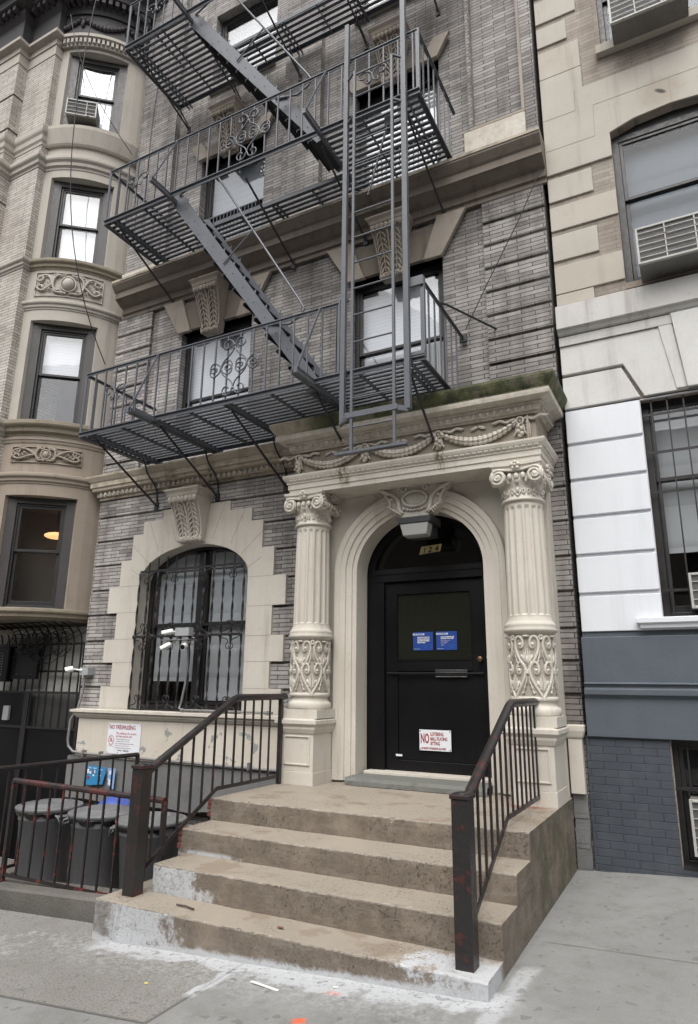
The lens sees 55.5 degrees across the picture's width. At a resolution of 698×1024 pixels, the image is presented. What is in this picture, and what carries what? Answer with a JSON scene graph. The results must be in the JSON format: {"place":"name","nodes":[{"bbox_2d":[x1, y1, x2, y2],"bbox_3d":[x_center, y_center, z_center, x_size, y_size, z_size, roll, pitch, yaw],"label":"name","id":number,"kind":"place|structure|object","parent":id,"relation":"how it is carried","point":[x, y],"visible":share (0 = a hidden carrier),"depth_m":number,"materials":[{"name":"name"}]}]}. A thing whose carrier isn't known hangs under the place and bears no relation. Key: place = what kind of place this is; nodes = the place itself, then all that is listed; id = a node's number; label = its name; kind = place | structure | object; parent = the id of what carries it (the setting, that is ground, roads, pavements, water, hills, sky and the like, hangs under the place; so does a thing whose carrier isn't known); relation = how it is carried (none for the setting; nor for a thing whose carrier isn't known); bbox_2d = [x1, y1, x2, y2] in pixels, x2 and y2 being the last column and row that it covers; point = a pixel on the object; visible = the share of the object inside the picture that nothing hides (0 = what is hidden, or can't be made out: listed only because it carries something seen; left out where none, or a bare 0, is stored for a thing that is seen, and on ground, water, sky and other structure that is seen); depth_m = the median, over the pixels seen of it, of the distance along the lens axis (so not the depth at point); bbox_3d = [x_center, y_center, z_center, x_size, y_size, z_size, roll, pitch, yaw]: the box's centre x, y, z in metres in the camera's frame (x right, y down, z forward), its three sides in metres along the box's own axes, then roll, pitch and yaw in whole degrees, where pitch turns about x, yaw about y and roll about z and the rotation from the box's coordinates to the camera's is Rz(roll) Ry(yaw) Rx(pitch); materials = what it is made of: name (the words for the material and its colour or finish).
{"place":"outdoors","nodes":[
{"label":"outdoors","id":0,"kind":"place"},
{"bbox_2d":[0,868,697,1023],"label":"sidewalk","id":1,"kind":"structure","parent":0,"point":[610,948],"depth_m":3.74,"materials":[{"name":"grey concrete"}]},
{"bbox_2d":[0,877,120,922],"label":"areaway curb","id":2,"kind":"structure","parent":1,"relation":"on","point":[17,895],"depth_m":5.33,"materials":[{"name":"grey concrete"}]},
{"bbox_2d":[0,752,139,868],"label":"areaway fence","id":3,"kind":"object","parent":2,"relation":"on","point":[26,766],"visible":0.52,"depth_m":6.76,"materials":[{"name":"black metal"}]},
{"bbox_2d":[0,778,167,893],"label":"areaway fence","id":4,"kind":"object","parent":2,"relation":"on","point":[119,795],"visible":0.82,"depth_m":5.56,"materials":[{"name":"black metal"}]},
{"bbox_2d":[250,981,278,990],"bbox_3d":[-0.473,2.647,3.703,0.200,0.004,0.016,-9,-18,33],"label":"paper strip","id":5,"kind":"object","parent":1,"relation":"on","point":[266,986],"visible":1,"depth_m":3.70,"materials":[{"name":"white paper"}]},
{"bbox_2d":[65,0,595,870],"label":"apartment building","id":6,"kind":"structure","parent":1,"relation":"on","point":[321,590],"depth_m":7.77,"materials":[{"name":"grey brick"}]},
{"bbox_2d":[79,668,94,674],"bbox_3d":[-3.522,2.144,8.914,0.160,0.100,0.120,-7,-16,27],"label":"corner junction box","id":7,"kind":"object","parent":6,"relation":"attached to","point":[87,671],"visible":1,"depth_m":8.87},
{"bbox_2d":[65,666,81,672],"bbox_3d":[-3.683,2.107,8.869,0.229,0.095,0.082,7,-16,-23],"label":"security camera","id":8,"kind":"object","parent":7,"relation":"attached to","point":[69,669],"visible":1,"depth_m":8.83,"materials":[{"name":"white plastic"}]},
{"bbox_2d":[86,765,105,784],"bbox_3d":[-3.190,3.309,8.317,0.355,0.232,0.004,-7,-16,27],"label":"recycling poster","id":9,"kind":"object","parent":6,"relation":"attached to","point":[92,776],"visible":0.7,"depth_m":8.32,"materials":[{"name":"blue paper"}]},
{"bbox_2d":[107,768,115,788],"bbox_3d":[-2.942,3.293,8.188,0.135,0.242,0.004,-7,-16,27],"label":"narrow poster","id":10,"kind":"object","parent":6,"relation":"attached to","point":[109,776],"visible":0.66,"depth_m":8.19,"materials":[{"name":"white paper"}]},
{"bbox_2d":[106,723,141,753],"bbox_3d":[-2.822,2.842,8.303,0.560,0.365,0.011,-7,-16,27],"label":"no trespassing sign","id":11,"kind":"object","parent":6,"relation":"attached to","point":[123,738],"visible":0.99,"depth_m":8.30,"materials":[{"name":"white"}]},
{"bbox_2d":[141,89,157,223],"bbox_3d":[-3.294,-5.930,10.977,0.060,2.801,0.015,-4,-15,16],"label":"wall wire","id":12,"kind":"object","parent":6,"relation":"attached to","point":[151,128],"depth_m":11.14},
{"bbox_2d":[66,675,275,771],"bbox_3d":[-2.094,2.494,7.995,3.557,1.022,0.124,-7,-16,27],"label":"wall conduit","id":13,"kind":"object","parent":6,"relation":"attached to","point":[83,753],"depth_m":8.33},
{"bbox_2d":[161,639,196,640],"bbox_3d":[-2.098,1.579,8.177,0.430,0.012,0.160,-7,-16,27],"label":"metal shelf","id":14,"kind":"object","parent":6,"relation":"attached to","point":[178,639],"visible":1,"depth_m":8.15,"materials":[{"name":"grey metal"}]},
{"bbox_2d":[160,640,176,649],"bbox_3d":[-2.231,1.638,8.175,0.202,0.137,0.071,4,-15,-14],"label":"security camera","id":15,"kind":"object","parent":14,"relation":"attached to","point":[165,646],"visible":0.91,"depth_m":8.15,"materials":[{"name":"white plastic"}]},
{"bbox_2d":[179,640,190,649],"bbox_3d":[-1.992,1.614,8.050,0.084,0.128,0.188,-2,-15,11],"label":"security camera","id":16,"kind":"object","parent":14,"relation":"attached to","point":[182,646],"visible":0.98,"depth_m":7.99,"materials":[{"name":"white plastic"}]},
{"bbox_2d":[175,627,193,635],"bbox_3d":[-2.041,1.486,8.211,0.220,0.100,0.090,-7,-16,27],"label":"junction box","id":17,"kind":"object","parent":6,"relation":"attached to","point":[187,631],"visible":1,"depth_m":8.17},
{"bbox_2d":[161,629,174,635],"bbox_3d":[-2.202,1.493,8.239,0.253,0.089,0.071,3,-15,-8],"label":"security camera","id":18,"kind":"object","parent":17,"relation":"attached to","point":[168,632],"visible":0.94,"depth_m":8.21,"materials":[{"name":"white plastic"}]},
{"bbox_2d":[140,547,247,710],"bbox_3d":[-1.786,1.525,8.770,1.800,2.110,0.640,-7,-16,27],"label":"window","id":19,"kind":"structure","parent":6,"relation":"in","point":[210,551],"depth_m":8.65,"materials":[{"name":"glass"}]},
{"bbox_2d":[180,319,251,436],"bbox_3d":[-1.710,-1.731,9.535,1.250,1.740,0.580,-7,-16,27],"label":"window","id":20,"kind":"structure","parent":6,"relation":"in","point":[210,347],"depth_m":9.53,"materials":[{"name":"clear glass"}]},
{"bbox_2d":[178,643,272,714],"bbox_3d":[-1.453,1.927,7.789,1.373,0.837,0.055,-7,-16,27],"label":"window conduit","id":21,"kind":"object","parent":6,"relation":"attached to","point":[202,710],"depth_m":7.93,"materials":[{"name":"grey metal"}]},
{"bbox_2d":[202,144,265,247],"bbox_3d":[-1.589,-4.666,10.344,1.210,1.670,0.580,-7,-16,27],"label":"window","id":22,"kind":"structure","parent":6,"relation":"in","point":[218,201],"depth_m":10.34,"materials":[{"name":"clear glass"}]},
{"bbox_2d":[218,0,277,83],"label":"window","id":23,"kind":"structure","parent":6,"relation":"in","point":[242,26],"depth_m":11.07,"materials":[{"name":"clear glass"}]},
{"bbox_2d":[77,0,496,510],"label":"fire escape","id":24,"kind":"object","parent":6,"relation":"attached to","point":[306,130],"visible":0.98,"depth_m":7.85,"materials":[{"name":"grey metal"}]},
{"bbox_2d":[361,0,384,9],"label":"window","id":25,"kind":"structure","parent":6,"relation":"in","point":[370,1],"depth_m":9.84,"materials":[{"name":"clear glass"}]},
{"bbox_2d":[359,69,440,189],"bbox_3d":[0.817,-4.960,9.120,1.220,1.670,0.580,-7,-16,27],"label":"window","id":26,"kind":"structure","parent":6,"relation":"in","point":[375,100],"depth_m":9.03,"materials":[{"name":"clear glass"}]},
{"bbox_2d":[355,263,445,404],"bbox_3d":[0.749,-2.036,8.286,1.220,1.750,0.580,-7,-16,27],"label":"window","id":27,"kind":"structure","parent":6,"relation":"in","point":[376,350],"depth_m":8.28,"materials":[{"name":"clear glass"}]},
{"bbox_2d":[398,515,440,540],"bbox_3d":[0.733,0.144,6.898,0.350,0.269,0.340,-7,-16,27],"label":"wall light","id":28,"kind":"object","parent":6,"relation":"attached to","point":[420,527],"visible":0.94,"depth_m":6.77,"materials":[{"name":"metal"}]},
{"bbox_2d":[413,632,432,649],"bbox_3d":[0.778,1.358,6.973,0.224,0.190,0.005,-7,-16,27],"label":"safety notice","id":29,"kind":"object","parent":6,"relation":"attached to","point":[422,640],"visible":1,"depth_m":6.97,"materials":[{"name":"blue paper"}]},
{"bbox_2d":[419,544,441,554],"bbox_3d":[0.881,0.403,7.171,0.260,0.100,0.007,-7,-16,27],"label":"house number plate","id":30,"kind":"object","parent":6,"relation":"attached to","point":[430,549],"visible":1,"depth_m":7.17,"materials":[{"name":"gold metal"}]},
{"bbox_2d":[419,729,451,751],"bbox_3d":[0.866,2.296,6.662,0.337,0.200,0.006,-7,-16,27],"label":"no loitering sign","id":31,"kind":"object","parent":6,"relation":"attached to","point":[435,740],"visible":1,"depth_m":6.66,"materials":[{"name":"white"}]},
{"bbox_2d":[436,631,456,649],"bbox_3d":[1.008,1.330,6.856,0.224,0.190,0.005,-7,-16,27],"label":"safety notice","id":32,"kind":"object","parent":6,"relation":"attached to","point":[446,640],"visible":1,"depth_m":6.86,"materials":[{"name":"blue paper"}]},
{"bbox_2d":[465,168,540,329],"bbox_3d":[1.718,-2.935,7.396,0.967,1.725,0.018,-8,-17,31],"label":"stay wire","id":33,"kind":"object","parent":6,"relation":"attached to","point":[505,247],"visible":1,"depth_m":7.38,"materials":[{"name":"black metal"}]},
{"bbox_2d":[91,781,576,1002],"bbox_3d":[0.097,2.995,5.192,2.825,1.285,2.757,-7,-16,27],"label":"stoop","id":34,"kind":"object","parent":1,"relation":"on","point":[338,879],"visible":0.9,"depth_m":4.46,"materials":[{"name":"concrete"}]},
{"bbox_2d":[176,904,193,909],"bbox_3d":[-1.111,2.674,4.496,0.161,0.017,0.011,-8,-17,30],"label":"twig","id":35,"kind":"object","parent":34,"relation":"on","point":[189,907],"visible":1,"depth_m":4.49,"materials":[{"name":"brown wood"}]},
{"bbox_2d":[122,693,287,896],"bbox_3d":[-1.117,2.303,5.749,0.120,1.396,2.000,-7,-16,27],"label":"stoop railing","id":36,"kind":"object","parent":34,"relation":"on","point":[135,865],"visible":1,"depth_m":5.26,"materials":[{"name":"black metal"}]},
{"bbox_2d":[449,698,541,973],"bbox_3d":[1.139,2.040,4.668,0.120,1.386,2.240,-7,-16,27],"label":"stoop railing","id":37,"kind":"object","parent":34,"relation":"on","point":[467,905],"visible":0.91,"depth_m":3.97,"materials":[{"name":"black metal"}]},
{"bbox_2d":[532,0,697,877],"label":"stone building","id":38,"kind":"structure","parent":1,"relation":"on","point":[619,122],"depth_m":6.44,"materials":[{"name":"beige stone"}]},
{"bbox_2d":[596,0,697,42],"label":"window","id":39,"kind":"structure","parent":38,"relation":"in","point":[605,31],"depth_m":7.71,"materials":[{"name":"white glass"}]},
{"bbox_2d":[607,0,688,45],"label":"air conditioner","id":40,"kind":"object","parent":38,"relation":"attached to","point":[629,19],"visible":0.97,"depth_m":7.08,"materials":[{"name":"metal"}]},
{"bbox_2d":[611,110,697,282],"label":"window","id":41,"kind":"structure","parent":38,"relation":"in","point":[656,166],"depth_m":7.06,"materials":[{"name":"white glass"}]},
{"bbox_2d":[634,211,697,282],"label":"air conditioner","id":42,"kind":"object","parent":38,"relation":"attached to","point":[667,248],"visible":0.99,"depth_m":6.33,"materials":[{"name":"metal"}]},
{"bbox_2d":[641,394,697,616],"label":"window","id":43,"kind":"structure","parent":38,"relation":"in","point":[689,519],"depth_m":6.34,"materials":[{"name":"glass"}]},
{"bbox_2d":[671,740,697,863],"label":"window","id":44,"kind":"structure","parent":38,"relation":"in","point":[680,761],"depth_m":5.66,"materials":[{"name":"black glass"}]},
{"bbox_2d":[688,572,697,609],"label":"air conditioner","id":45,"kind":"object","parent":38,"relation":"attached to","point":[693,581],"visible":1,"depth_m":5.79,"materials":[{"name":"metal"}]},
{"bbox_2d":[689,795,697,856],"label":"air conditioner","id":46,"kind":"object","parent":38,"relation":"attached to","point":[693,803],"visible":1,"depth_m":5.34,"materials":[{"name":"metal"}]},
{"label":"areaway floor","id":47,"kind":"structure","parent":0,"visible":0},
{"bbox_2d":[0,858,14,873],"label":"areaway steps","id":48,"kind":"structure","parent":47,"relation":"on","point":[10,870],"depth_m":6.43,"materials":[{"name":"grey concrete"}]},
{"bbox_2d":[15,798,83,882],"bbox_3d":[-2.917,3.171,6.375,0.614,0.726,0.614,1,-15,-1],"label":"garbage bin","id":49,"kind":"object","parent":47,"relation":"on","point":[51,845],"visible":0.66,"depth_m":6.19,"materials":[{"name":"grey plastic"}]},
{"bbox_2d":[62,804,128,888],"bbox_3d":[-2.287,3.098,6.077,0.614,0.729,0.614,13,-19,-40],"label":"garbage bin","id":50,"kind":"object","parent":47,"relation":"on","point":[105,867],"visible":0.55,"depth_m":5.88,"materials":[{"name":"grey plastic"}]},
{"bbox_2d":[97,797,129,805],"bbox_3d":[-2.415,3.124,6.816,0.460,0.380,0.394,-7,-16,27],"label":"blue bag","id":51,"kind":"object","parent":50,"relation":"in","point":[114,800],"visible":0.12,"depth_m":6.78,"materials":[{"name":"plastic"}]},
{"bbox_2d":[109,811,191,888],"bbox_3d":[-1.747,3.030,5.779,0.659,0.723,0.616,-7,-16,27],"label":"garbage bin","id":52,"kind":"object","parent":47,"relation":"on","point":[171,850],"visible":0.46,"depth_m":5.65,"materials":[{"name":"grey plastic"}]},
{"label":"areaway pit","id":53,"kind":"structure","parent":0,"visible":0},
{"bbox_2d":[0,620,86,858],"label":"security gate","id":54,"kind":"structure","parent":53,"relation":"on","point":[22,741],"depth_m":9.30,"materials":[{"name":"black metal"}]},
{"bbox_2d":[2,706,10,719],"bbox_3d":[-4.996,2.929,9.666,0.120,0.200,0.040,-7,-16,27],"label":"outlet box","id":55,"kind":"object","parent":54,"relation":"attached to","point":[6,713],"visible":1,"depth_m":9.65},
{"bbox_2d":[0,630,15,634],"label":"plank","id":56,"kind":"object","parent":54,"relation":"attached to","point":[5,632],"visible":1,"depth_m":9.75,"materials":[{"name":"brown wood"}]},
{"bbox_2d":[0,647,41,681],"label":"window","id":57,"kind":"structure","parent":54,"relation":"attached to","point":[27,667],"depth_m":9.63,"materials":[{"name":"black paint"}]},
{"bbox_2d":[10,647,41,678],"bbox_3d":[-4.674,2.189,9.589,0.560,0.440,0.050,-7,-16,27],"label":"mesh door","id":58,"kind":"structure","parent":57,"relation":"in","point":[35,675],"depth_m":9.52,"materials":[{"name":"black paint"}]},
{"bbox_2d":[6,630,42,657],"bbox_3d":[-4.726,1.916,9.649,0.704,0.409,0.110,-7,-16,27],"label":"cable loop","id":59,"kind":"object","parent":54,"relation":"attached to","point":[20,638],"visible":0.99,"depth_m":9.71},
{"bbox_2d":[19,629,55,655],"bbox_3d":[-4.500,1.877,9.537,0.727,0.382,0.110,-7,-16,27],"label":"cable loop","id":60,"kind":"object","parent":54,"relation":"attached to","point":[32,638],"visible":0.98,"depth_m":9.57,"materials":[{"name":"black metal"}]},
{"bbox_2d":[25,629,66,663],"bbox_3d":[-4.331,1.907,9.437,0.843,0.490,0.110,-7,-16,27],"label":"cable loop","id":61,"kind":"object","parent":54,"relation":"attached to","point":[40,644],"visible":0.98,"depth_m":9.49,"materials":[{"name":"black metal"}]},
{"bbox_2d":[36,628,77,663],"bbox_3d":[-4.117,1.886,9.327,0.781,0.499,0.110,-7,-16,27],"label":"cable loop","id":62,"kind":"object","parent":54,"relation":"attached to","point":[60,639],"visible":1,"depth_m":9.38,"materials":[{"name":"black metal"}]},
{"bbox_2d":[49,628,87,656],"bbox_3d":[-3.921,1.815,9.240,0.736,0.402,0.110,-7,-16,27],"label":"cable loop","id":63,"kind":"object","parent":54,"relation":"attached to","point":[64,643],"visible":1,"depth_m":9.28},
{"bbox_2d":[0,0,168,727],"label":"bow front building","id":64,"kind":"structure","parent":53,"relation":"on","point":[50,359],"depth_m":10.36,"materials":[{"name":"brown stone"}]},
{"bbox_2d":[3,503,65,607],"bbox_3d":[-4.480,0.680,9.631,0.885,1.485,0.873,-7,-16,27],"label":"window","id":65,"kind":"structure","parent":64,"relation":"in","point":[33,570],"depth_m":9.80,"materials":[{"name":"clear glass"}]},
{"bbox_2d":[44,511,59,539],"bbox_3d":[-4.304,0.195,9.773,0.287,0.420,0.275,-7,-16,27],"label":"ceiling lamp","id":66,"kind":"object","parent":64,"relation":"hanging from","point":[52,535],"visible":0.73,"depth_m":9.66,"materials":[{"name":"yellow glass"}]},
{"bbox_2d":[30,330,86,423],"bbox_3d":[-4.452,-1.957,10.317,0.885,1.555,0.873,-7,-16,27],"label":"window","id":67,"kind":"structure","parent":64,"relation":"in","point":[61,356],"depth_m":10.24,"materials":[{"name":"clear glass"}]},
{"bbox_2d":[53,188,103,263],"bbox_3d":[-4.426,-4.497,10.978,0.885,1.465,0.873,-7,-16,27],"label":"window","id":68,"kind":"structure","parent":64,"relation":"in","point":[86,207],"depth_m":10.80,"materials":[{"name":"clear glass"}]},
{"bbox_2d":[65,98,99,127],"bbox_3d":[-4.429,-6.595,11.048,0.480,0.300,0.350,4,-15,-12],"label":"air conditioner","id":69,"kind":"object","parent":64,"relation":"attached to","point":[87,112],"visible":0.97,"depth_m":10.91,"materials":[{"name":"metal"}]},
{"bbox_2d":[70,0,104,363],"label":"hanging wire","id":70,"kind":"object","parent":64,"relation":"hanging from","point":[70,183],"visible":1,"depth_m":10.17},
{"bbox_2d":[75,63,118,131],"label":"window","id":71,"kind":"structure","parent":64,"relation":"in","point":[103,80],"depth_m":11.51,"materials":[{"name":"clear glass"}]},
{"bbox_2d":[70,14,131,153],"bbox_3d":[-4.093,-7.126,10.974,1.206,2.305,0.132,8,-16,-26],"label":"thin wire","id":72,"kind":"object","parent":64,"relation":"attached to","point":[92,88],"visible":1,"depth_m":10.86,"materials":[{"name":"black metal"}]}
]}

